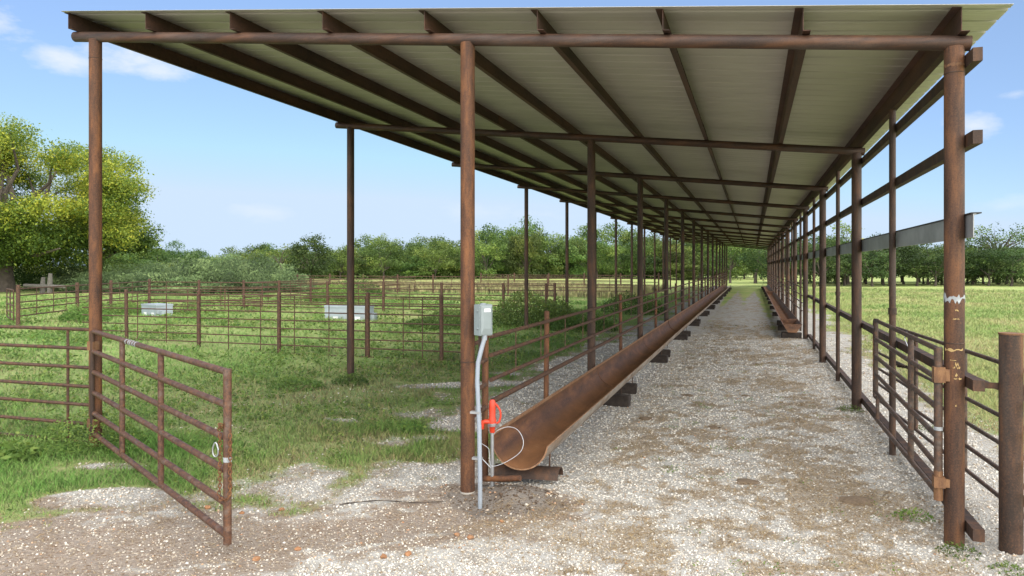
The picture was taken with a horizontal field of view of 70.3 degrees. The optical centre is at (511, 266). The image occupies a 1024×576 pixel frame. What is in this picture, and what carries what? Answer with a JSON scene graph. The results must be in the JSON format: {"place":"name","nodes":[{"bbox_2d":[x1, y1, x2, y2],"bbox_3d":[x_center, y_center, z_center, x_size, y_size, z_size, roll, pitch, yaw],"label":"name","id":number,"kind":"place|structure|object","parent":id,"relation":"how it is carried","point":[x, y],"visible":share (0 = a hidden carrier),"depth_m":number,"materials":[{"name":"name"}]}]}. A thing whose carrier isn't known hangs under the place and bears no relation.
{"place":"outdoors","nodes":[
{"label":"outdoors","id":0,"kind":"place"},
{"bbox_2d":[307,278,669,298],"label":"dry grass","id":1,"kind":"structure","parent":0,"point":[602,292],"depth_m":58.99,"materials":[{"name":"plant"}]},
{"bbox_2d":[0,290,1021,575],"bbox_3d":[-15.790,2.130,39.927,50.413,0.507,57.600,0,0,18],"label":"grass","id":2,"kind":"structure","parent":0,"point":[13,467],"depth_m":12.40,"materials":[{"name":"plant"}]},
{"bbox_2d":[0,267,1023,575],"bbox_3d":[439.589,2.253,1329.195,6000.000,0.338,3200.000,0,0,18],"label":"ground","id":3,"kind":"structure","parent":0,"point":[744,301],"depth_m":7.79,"materials":[{"name":"gravel"}]},
{"bbox_2d":[6,288,13,320],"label":"gate","id":4,"kind":"structure","parent":3,"relation":"on","point":[9,303],"depth_m":26.49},
{"bbox_2d":[0,439,45,465],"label":"weed bush","id":5,"kind":"object","parent":3,"relation":"on","point":[26,447],"visible":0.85,"depth_m":8.55,"materials":[{"name":"green plant"}]},
{"bbox_2d":[13,263,40,289],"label":"bush","id":6,"kind":"object","parent":3,"relation":"on","point":[24,277],"visible":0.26,"depth_m":65.24,"materials":[{"name":"green plant"}]},
{"bbox_2d":[0,325,88,442],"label":"end fence","id":7,"kind":"object","parent":3,"relation":"on","point":[67,366],"visible":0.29,"depth_m":9.36,"materials":[{"name":"metal"}]},
{"bbox_2d":[23,273,65,292],"bbox_3d":[-35.697,1.433,56.080,4.207,1.766,1.122,0,0,18],"label":"old wooden fence","id":8,"kind":"object","parent":3,"relation":"on","point":[49,282],"visible":0.78,"depth_m":55.64,"materials":[{"name":"grey wood"}]},
{"bbox_2d":[27,266,110,291],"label":"willow bush","id":9,"kind":"object","parent":3,"relation":"on","point":[60,280],"visible":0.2,"depth_m":60.91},
{"bbox_2d":[46,253,112,280],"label":"bush","id":10,"kind":"object","parent":3,"relation":"on","point":[62,274],"visible":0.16,"depth_m":67.23,"materials":[{"name":"green plant"}]},
{"bbox_2d":[0,112,159,291],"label":"walnut tree","id":11,"kind":"object","parent":3,"relation":"on","point":[28,239],"visible":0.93,"depth_m":58.24,"materials":[{"name":"green plant"}]},
{"bbox_2d":[16,279,150,325],"bbox_3d":[-18.246,1.536,31.942,0.173,1.767,12.813,0,0,-7],"label":"pen fence","id":12,"kind":"object","parent":3,"relation":"on","point":[76,297],"visible":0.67,"depth_m":29.19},
{"bbox_2d":[58,300,112,322],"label":"weed bush","id":13,"kind":"object","parent":3,"relation":"on","point":[77,317],"visible":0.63,"depth_m":27.58,"materials":[{"name":"green plant"}]},
{"bbox_2d":[28,408,150,458],"bbox_3d":[-5.339,2.027,9.187,1.510,0.578,1.230,0,0,18],"label":"weed bush","id":14,"kind":"object","parent":3,"relation":"on","point":[129,427],"visible":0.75,"depth_m":9.01,"materials":[{"name":"green plant"}]},
{"bbox_2d":[57,271,138,293],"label":"willow bush","id":15,"kind":"object","parent":3,"relation":"on","point":[85,279],"visible":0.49,"depth_m":57.10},
{"bbox_2d":[72,248,137,277],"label":"bush","id":16,"kind":"object","parent":3,"relation":"on","point":[107,263],"visible":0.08,"depth_m":65.97,"materials":[{"name":"green plant"}]},
{"bbox_2d":[70,199,165,270],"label":"tree","id":17,"kind":"object","parent":3,"relation":"on","point":[148,241],"visible":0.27,"depth_m":69.09,"materials":[{"name":"green plant"}]},
{"bbox_2d":[102,301,141,314],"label":"weed bush","id":18,"kind":"object","parent":3,"relation":"on","point":[130,305],"visible":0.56,"depth_m":31.69,"materials":[{"name":"green plant"}]},
{"bbox_2d":[102,263,162,290],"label":"willow bush","id":19,"kind":"object","parent":3,"relation":"on","point":[117,267],"visible":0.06,"depth_m":61.40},
{"bbox_2d":[122,250,173,262],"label":"tree","id":20,"kind":"object","parent":3,"relation":"on","point":[137,257],"visible":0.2,"depth_m":133.02,"materials":[{"name":"green plant"}]},
{"bbox_2d":[111,260,187,289],"bbox_3d":[-29.051,0.958,60.141,7.697,3.006,7.354,0,0,-31],"label":"willow bush","id":21,"kind":"object","parent":3,"relation":"on","point":[141,269],"visible":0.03,"depth_m":59.20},
{"bbox_2d":[141,303,172,315],"bbox_3d":[-15.089,1.901,31.031,1.460,0.578,0.740,0,0,36],"label":"stock waterer","id":22,"kind":"object","parent":3,"relation":"on","point":[154,305],"visible":0.71,"depth_m":30.72,"materials":[{"name":"metal"}]},
{"bbox_2d":[128,258,211,292],"bbox_3d":[-26.589,0.854,58.581,8.110,3.272,7.985,0,0,-31],"label":"willow bush","id":23,"kind":"object","parent":3,"relation":"on","point":[147,277],"visible":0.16,"depth_m":56.19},
{"bbox_2d":[162,240,210,272],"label":"tree","id":24,"kind":"object","parent":3,"relation":"on","point":[178,252],"visible":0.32,"depth_m":122.97,"materials":[{"name":"green plant"}]},
{"bbox_2d":[130,251,259,294],"bbox_3d":[-24.230,0.643,56.889,9.306,3.699,9.490,0,0,15],"label":"willow bush","id":25,"kind":"object","parent":3,"relation":"on","point":[195,263],"visible":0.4,"depth_m":55.11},
{"bbox_2d":[149,288,262,311],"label":"gate","id":26,"kind":"structure","parent":3,"relation":"on","point":[224,305],"depth_m":32.98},
{"bbox_2d":[159,252,276,293],"bbox_3d":[-22.604,0.654,57.876,9.225,3.634,9.311,0,0,-21],"label":"willow bush","id":27,"kind":"object","parent":3,"relation":"on","point":[224,257],"visible":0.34,"depth_m":55.77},
{"bbox_2d":[219,242,270,267],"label":"tree","id":28,"kind":"object","parent":3,"relation":"on","point":[259,247],"visible":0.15,"depth_m":137.28,"materials":[{"name":"green plant"}]},
{"bbox_2d":[192,253,303,293],"bbox_3d":[-20.533,0.666,56.920,7.354,3.635,7.697,0,0,14],"label":"willow bush","id":29,"kind":"object","parent":3,"relation":"on","point":[231,278],"visible":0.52,"depth_m":55.40,"materials":[{"name":"plant"}]},
{"bbox_2d":[82,289,459,360],"bbox_3d":[-6.910,1.663,19.775,12.461,1.976,0.123,0,0,18],"label":"pen fence","id":30,"kind":"object","parent":3,"relation":"on","point":[367,331],"visible":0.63,"depth_m":19.44,"materials":[{"name":"metal"}]},
{"bbox_2d":[236,258,308,291],"bbox_3d":[-19.161,0.854,58.886,6.845,3.272,6.951,0,0,10],"label":"willow bush","id":31,"kind":"object","parent":3,"relation":"on","point":[274,276],"visible":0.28,"depth_m":57.62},
{"bbox_2d":[266,374,326,391],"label":"weed bush","id":32,"kind":"object","parent":3,"relation":"on","point":[314,382],"visible":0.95,"depth_m":13.90,"materials":[{"name":"green plant"}]},
{"bbox_2d":[279,232,341,278],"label":"tree","id":33,"kind":"object","parent":3,"relation":"on","point":[314,268],"visible":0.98,"depth_m":101.77,"materials":[{"name":"green plant"}]},
{"bbox_2d":[245,276,414,302],"bbox_3d":[-10.435,1.550,45.845,0.158,1.740,19.500,0,0,18],"label":"pen fence","id":34,"kind":"object","parent":3,"relation":"on","point":[310,280],"visible":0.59,"depth_m":42.11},
{"bbox_2d":[303,282,365,301],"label":"weed bush","id":35,"kind":"object","parent":3,"relation":"on","point":[331,291],"visible":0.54,"depth_m":42.95,"materials":[{"name":"green plant"}]},
{"bbox_2d":[323,245,361,278],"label":"tree","id":36,"kind":"object","parent":3,"relation":"on","point":[343,255],"visible":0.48,"depth_m":119.49,"materials":[{"name":"green plant"}]},
{"bbox_2d":[324,305,376,320],"bbox_3d":[-6.643,1.981,30.127,2.060,0.738,0.790,0,0,6],"label":"stock waterer","id":37,"kind":"object","parent":3,"relation":"on","point":[342,309],"visible":0.59,"depth_m":29.79,"materials":[{"name":"metal"}]},
{"bbox_2d":[331,372,369,385],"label":"weed bush","id":38,"kind":"object","parent":3,"relation":"on","point":[350,376],"visible":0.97,"depth_m":14.42,"materials":[{"name":"green plant"}]},
{"bbox_2d":[325,274,385,295],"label":"weed bush","id":39,"kind":"object","parent":3,"relation":"on","point":[371,291],"visible":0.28,"depth_m":49.50,"materials":[{"name":"green plant"}]},
{"bbox_2d":[151,280,563,317],"bbox_3d":[-8.407,1.684,34.800,22.383,1.962,0.158,0,0,18],"label":"pen fence","id":40,"kind":"object","parent":3,"relation":"on","point":[383,288],"visible":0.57,"depth_m":34.40,"materials":[{"name":"metal"}]},
{"bbox_2d":[333,252,385,277],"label":"tree","id":41,"kind":"object","parent":3,"relation":"on","point":[357,257],"visible":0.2,"depth_m":126.13,"materials":[{"name":"green plant"}]},
{"bbox_2d":[354,233,386,260],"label":"tree","id":42,"kind":"object","parent":3,"relation":"on","point":[367,241],"visible":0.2,"depth_m":151.16,"materials":[{"name":"green plant"}]},
{"bbox_2d":[356,237,410,278],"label":"tree","id":43,"kind":"object","parent":3,"relation":"on","point":[394,254],"visible":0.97,"depth_m":117.83,"materials":[{"name":"green plant"}]},
{"bbox_2d":[391,254,442,278],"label":"tree","id":44,"kind":"object","parent":3,"relation":"on","point":[407,264],"visible":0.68,"depth_m":118.99,"materials":[{"name":"green plant"}]},
{"bbox_2d":[401,233,447,275],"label":"tree","id":45,"kind":"object","parent":3,"relation":"on","point":[409,247],"visible":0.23,"depth_m":132.68,"materials":[{"name":"green plant"}]},
{"bbox_2d":[404,307,459,330],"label":"weed bush","id":46,"kind":"object","parent":3,"relation":"on","point":[446,319],"visible":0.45,"depth_m":27.17,"materials":[{"name":"green plant"}]},
{"bbox_2d":[410,238,459,278],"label":"tree","id":47,"kind":"object","parent":3,"relation":"on","point":[425,255],"visible":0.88,"depth_m":118.65,"materials":[{"name":"green plant"}]},
{"bbox_2d":[412,238,457,277],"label":"tree","id":48,"kind":"object","parent":3,"relation":"on","point":[440,248],"visible":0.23,"depth_m":124.67,"materials":[{"name":"green plant"}]},
{"bbox_2d":[279,274,630,297],"bbox_3d":[-8.825,1.635,56.111,36.137,2.056,0.156,0,0,18],"label":"pen fence","id":49,"kind":"object","parent":3,"relation":"on","point":[507,280],"visible":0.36,"depth_m":53.59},
{"bbox_2d":[470,335,486,508],"bbox_3d":[-0.339,1.623,7.324,0.147,1.855,0.158,0,0,18],"label":"conduit","id":50,"kind":"object","parent":3,"relation":"on","point":[478,457],"visible":0.93,"depth_m":7.28,"materials":[{"name":"grey plastic"}]},
{"bbox_2d":[455,237,509,278],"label":"tree","id":51,"kind":"object","parent":3,"relation":"on","point":[500,248],"visible":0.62,"depth_m":119.73,"materials":[{"name":"green plant"}]},
{"bbox_2d":[481,399,501,486],"bbox_3d":[-0.224,1.952,7.652,0.230,1.095,0.092,0,0,8],"label":"water hydrant","id":52,"kind":"object","parent":3,"relation":"on","point":[491,422],"visible":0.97,"depth_m":7.63,"materials":[{"name":"metal"}]},
{"bbox_2d":[475,223,528,277],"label":"tree","id":53,"kind":"object","parent":3,"relation":"on","point":[498,233],"visible":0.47,"depth_m":123.48,"materials":[{"name":"green plant"}]},
{"bbox_2d":[483,475,521,481],"bbox_3d":[-0.101,2.215,7.591,0.440,0.129,0.061,0,0,30],"label":"pipe offcut","id":54,"kind":"object","parent":3,"relation":"on","point":[512,478],"visible":1,"depth_m":7.56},
{"bbox_2d":[0,317,1022,575],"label":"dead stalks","id":55,"kind":"object","parent":3,"relation":"on","point":[648,443],"visible":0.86,"depth_m":7.42,"materials":[{"name":"plant"}]},
{"bbox_2d":[0,332,1023,575],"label":"gravel stones","id":56,"kind":"object","parent":3,"relation":"on","point":[818,532],"visible":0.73,"depth_m":7.34,"materials":[{"name":"gravel"}]},
{"bbox_2d":[499,230,546,277],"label":"tree","id":57,"kind":"object","parent":3,"relation":"on","point":[514,249],"visible":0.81,"depth_m":119.29,"materials":[{"name":"green plant"}]},
{"bbox_2d":[494,463,562,480],"bbox_3d":[0.174,2.225,7.916,0.742,0.120,0.246,0,0,10],"label":"cradle shell","id":58,"kind":"object","parent":3,"relation":"on","point":[550,473],"visible":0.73,"depth_m":7.82},
{"bbox_2d":[508,215,551,277],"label":"tree","id":59,"kind":"object","parent":3,"relation":"on","point":[532,227],"visible":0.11,"depth_m":131.13,"materials":[{"name":"green plant"}]},
{"bbox_2d":[62,4,1012,546],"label":"feeding shed","id":60,"kind":"structure","parent":3,"relation":"on","point":[746,126],"depth_m":9.76,"materials":[{"name":"brown metal"}]},
{"bbox_2d":[87,329,231,544],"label":"gate","id":61,"kind":"structure","parent":60,"relation":"attached to","point":[225,530],"depth_m":7.15,"materials":[{"name":"brown metal"}]},
{"bbox_2d":[217,423,231,501],"bbox_3d":[-2.362,1.609,5.981,0.132,0.646,0.078,0,0,18],"label":"chain","id":62,"kind":"object","parent":61,"relation":"hanging from","point":[219,466],"visible":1,"depth_m":5.97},
{"bbox_2d":[474,303,491,364],"bbox_3d":[-0.305,0.694,7.402,0.169,0.632,0.183,0,0,-35],"label":"electrical box","id":63,"kind":"object","parent":60,"relation":"attached to","point":[482,319],"visible":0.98,"depth_m":7.34,"materials":[{"name":"grey metal"}]},
{"bbox_2d":[481,306,491,334],"bbox_3d":[-0.253,0.545,7.340,0.132,0.290,0.021,0,0,-35],"label":"door","id":64,"kind":"structure","parent":63,"relation":"in","point":[486,311],"depth_m":7.33,"materials":[{"name":"grey metal"}]},
{"bbox_2d":[767,272,802,310],"bbox_3d":[18.972,1.070,52.524,0.040,0.800,61.000,0,0,18],"label":"side fence","id":65,"kind":"object","parent":60,"relation":"attached to","point":[784,289],"visible":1,"depth_m":34.15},
{"bbox_2d":[874,319,949,500],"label":"gate","id":66,"kind":"structure","parent":60,"relation":"attached to","point":[939,374],"depth_m":6.94,"materials":[{"name":"brown metal"}]},
{"bbox_2d":[492,289,582,328],"bbox_3d":[0.958,1.623,28.352,3.866,1.585,3.116,0,0,18],"label":"weed bush","id":67,"kind":"object","parent":3,"relation":"on","point":[555,307],"visible":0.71,"depth_m":27.86,"materials":[{"name":"green plant"}]},
{"bbox_2d":[514,241,564,277],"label":"tree","id":68,"kind":"object","parent":3,"relation":"on","point":[521,255],"visible":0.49,"depth_m":120.26,"materials":[{"name":"green plant"}]},
{"bbox_2d":[521,230,583,277],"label":"tree","id":69,"kind":"object","parent":3,"relation":"on","point":[560,250],"visible":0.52,"depth_m":121.02,"materials":[{"name":"green plant"}]},
{"bbox_2d":[480,273,659,290],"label":"pen fence","id":70,"kind":"object","parent":3,"relation":"on","point":[620,275],"visible":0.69,"depth_m":67.38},
{"bbox_2d":[549,308,617,332],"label":"weed bush","id":71,"kind":"object","parent":3,"relation":"on","point":[560,323],"visible":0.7,"depth_m":26.13,"materials":[{"name":"green plant"}]},
{"bbox_2d":[562,239,614,276],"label":"tree","id":72,"kind":"object","parent":3,"relation":"on","point":[577,267],"visible":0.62,"depth_m":121.84,"materials":[{"name":"green plant"}]},
{"bbox_2d":[569,242,621,276],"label":"tree","id":73,"kind":"object","parent":3,"relation":"on","point":[611,251],"visible":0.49,"depth_m":121.17,"materials":[{"name":"green plant"}]},
{"bbox_2d":[571,221,627,246],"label":"tree","id":74,"kind":"object","parent":3,"relation":"on","point":[611,234],"visible":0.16,"depth_m":150.39,"materials":[{"name":"green plant"}]},
{"bbox_2d":[475,272,727,480],"bbox_3d":[12.039,1.645,45.210,0.156,2.025,79.242,0,0,18],"label":"feed fence","id":75,"kind":"object","parent":3,"relation":"on","point":[486,380],"visible":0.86,"depth_m":10.29,"materials":[{"name":"metal"}]},
{"bbox_2d":[603,393,630,406],"bbox_3d":[1.638,2.270,12.341,0.732,0.212,0.210,0,0,22],"label":"timber block","id":76,"kind":"object","parent":3,"relation":"on","point":[617,400],"depth_m":12.19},
{"bbox_2d":[494,284,730,469],"bbox_3d":[10.973,2.054,40.604,0.637,0.593,69.383,0,0,18],"label":"feed trough","id":77,"kind":"object","parent":76,"relation":"on","point":[547,426],"visible":1,"depth_m":10.74,"materials":[{"name":"metal"}]},
{"bbox_2d":[605,243,636,277],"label":"tree","id":78,"kind":"object","parent":3,"relation":"on","point":[627,269],"visible":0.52,"depth_m":123.51,"materials":[{"name":"green plant"}]},
{"bbox_2d":[616,383,636,393],"bbox_3d":[1.949,2.270,13.502,0.732,0.212,0.210,0,0,14],"label":"timber block","id":79,"kind":"object","parent":3,"relation":"on","point":[629,388],"depth_m":13.36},
{"bbox_2d":[601,289,663,314],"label":"weed bush","id":80,"kind":"object","parent":3,"relation":"on","point":[634,301],"visible":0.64,"depth_m":35.67,"materials":[{"name":"green plant"}]},
{"bbox_2d":[607,239,661,277],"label":"tree","id":81,"kind":"object","parent":3,"relation":"on","point":[650,248],"visible":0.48,"depth_m":122.57,"materials":[{"name":"green plant"}]},
{"bbox_2d":[617,227,660,273],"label":"tree","id":82,"kind":"object","parent":3,"relation":"on","point":[628,236],"visible":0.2,"depth_m":139.53,"materials":[{"name":"green plant"}]},
{"bbox_2d":[626,234,690,278],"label":"tree","id":83,"kind":"object","parent":3,"relation":"on","point":[658,241],"visible":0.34,"depth_m":125.28,"materials":[{"name":"green plant"}]},
{"bbox_2d":[653,243,705,279],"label":"tree","id":84,"kind":"object","parent":3,"relation":"on","point":[690,262],"visible":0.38,"depth_m":122.15,"materials":[{"name":"green plant"}]},
{"bbox_2d":[669,254,736,279],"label":"tree","id":85,"kind":"object","parent":3,"relation":"on","point":[687,274],"visible":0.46,"depth_m":119.83,"materials":[{"name":"green plant"}]},
{"bbox_2d":[697,241,750,280],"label":"tree","id":86,"kind":"object","parent":3,"relation":"on","point":[732,271],"visible":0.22,"depth_m":119.78,"materials":[{"name":"green plant"}]},
{"bbox_2d":[705,243,755,282],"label":"lane tree","id":87,"kind":"object","parent":3,"relation":"on","point":[730,266],"visible":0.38,"depth_m":99.55,"materials":[{"name":"green plant"}]},
{"bbox_2d":[735,242,802,279],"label":"pasture tree","id":88,"kind":"object","parent":3,"relation":"on","point":[753,255],"visible":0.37,"depth_m":84.52,"materials":[{"name":"green plant"}]},
{"bbox_2d":[797,244,849,277],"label":"pasture tree","id":89,"kind":"object","parent":3,"relation":"on","point":[831,269],"visible":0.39,"depth_m":83.90,"materials":[{"name":"green plant"}]},
{"bbox_2d":[815,235,863,274],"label":"pasture tree","id":90,"kind":"object","parent":3,"relation":"on","point":[833,241],"visible":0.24,"depth_m":87.06,"materials":[{"name":"green plant"}]},
{"bbox_2d":[827,219,864,284],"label":"pasture tree","id":91,"kind":"object","parent":3,"relation":"on","point":[845,229],"visible":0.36,"depth_m":91.81,"materials":[{"name":"green plant"}]},
{"bbox_2d":[816,243,883,285],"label":"pasture tree","id":92,"kind":"object","parent":3,"relation":"on","point":[844,275],"visible":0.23,"depth_m":86.08,"materials":[{"name":"green plant"}]},
{"bbox_2d":[838,496,874,505],"bbox_3d":[3.448,2.344,7.256,0.334,0.068,0.331,0,0,-42],"label":"dung pat","id":93,"kind":"object","parent":3,"relation":"on","point":[855,500],"visible":0.92,"depth_m":7.21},
{"bbox_2d":[844,249,900,286],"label":"pasture tree","id":94,"kind":"object","parent":3,"relation":"on","point":[875,273],"visible":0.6,"depth_m":82.37,"materials":[{"name":"green plant"}]},
{"bbox_2d":[862,232,928,285],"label":"pasture tree","id":95,"kind":"object","parent":3,"relation":"on","point":[905,262],"visible":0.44,"depth_m":84.62,"materials":[{"name":"green plant"}]},
{"bbox_2d":[890,507,935,522],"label":"weed bush","id":96,"kind":"object","parent":3,"relation":"on","point":[909,513],"visible":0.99,"depth_m":6.76,"materials":[{"name":"green plant"}]},
{"bbox_2d":[896,253,940,285],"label":"pasture tree","id":97,"kind":"object","parent":3,"relation":"on","point":[903,272],"visible":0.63,"depth_m":85.62,"materials":[{"name":"green plant"}]},
{"bbox_2d":[910,247,969,285],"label":"pasture tree","id":98,"kind":"object","parent":3,"relation":"on","point":[929,268],"visible":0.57,"depth_m":85.02,"materials":[{"name":"green plant"}]},
{"bbox_2d":[935,541,981,559],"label":"weed bush","id":99,"kind":"object","parent":3,"relation":"on","point":[955,545],"visible":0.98,"depth_m":5.94,"materials":[{"name":"green plant"}]},
{"bbox_2d":[933,252,989,277],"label":"pasture tree","id":100,"kind":"object","parent":3,"relation":"on","point":[975,272],"visible":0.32,"depth_m":87.22,"materials":[{"name":"green plant"}]},
{"bbox_2d":[936,233,1003,284],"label":"pasture tree","id":101,"kind":"object","parent":3,"relation":"on","point":[984,248],"visible":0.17,"depth_m":91.08,"materials":[{"name":"green plant"}]},
{"bbox_2d":[965,244,1015,284],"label":"tree","id":102,"kind":"object","parent":3,"relation":"on","point":[982,280],"visible":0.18,"depth_m":92.27,"materials":[{"name":"green plant"}]},
{"bbox_2d":[965,243,1018,285],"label":"pasture tree","id":103,"kind":"object","parent":3,"relation":"on","point":[999,270],"visible":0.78,"depth_m":85.87,"materials":[{"name":"green plant"}]},
{"bbox_2d":[965,222,1023,284],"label":"pasture tree","id":104,"kind":"object","parent":3,"relation":"on","point":[1012,236],"visible":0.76,"depth_m":92.36,"materials":[{"name":"green plant"}]},
{"bbox_2d":[970,247,1023,285],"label":"pasture tree","id":105,"kind":"object","parent":3,"relation":"on","point":[1016,270],"visible":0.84,"depth_m":84.96,"materials":[{"name":"green plant"}]},
{"bbox_2d":[984,560,1023,575],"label":"weed bush","id":106,"kind":"object","parent":3,"relation":"on","point":[1001,565],"visible":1,"depth_m":5.59,"materials":[{"name":"green plant"}]},
{"bbox_2d":[985,332,1023,554],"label":"gate post","id":107,"kind":"object","parent":3,"relation":"on","point":[1009,385],"visible":0.96,"depth_m":5.93,"materials":[{"name":"metal"}]},
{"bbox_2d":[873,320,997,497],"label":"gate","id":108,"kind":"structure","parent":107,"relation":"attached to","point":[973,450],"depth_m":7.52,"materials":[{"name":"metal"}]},
{"bbox_2d":[0,0,1023,266],"label":"sky","id":109,"kind":"structure","parent":0,"point":[230,165],"materials":[{"name":"blue"}]},
{"bbox_2d":[784,286,1023,447],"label":"pasture grass","id":110,"kind":"structure","parent":0,"point":[972,302],"depth_m":32.52,"materials":[{"name":"plant"}]},
{"bbox_3d":[17.867,2.260,50.126,0.629,0.211,0.230,0,0,16],"label":"timber block","id":111,"kind":"object","parent":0,"visible":0},
{"bbox_2d":[763,284,801,332],"bbox_3d":[17.867,2.014,50.139,0.600,0.272,56.027,0,0,18],"label":"feed trough","id":112,"kind":"object","parent":111,"relation":"on","point":[791,322],"visible":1,"depth_m":31.50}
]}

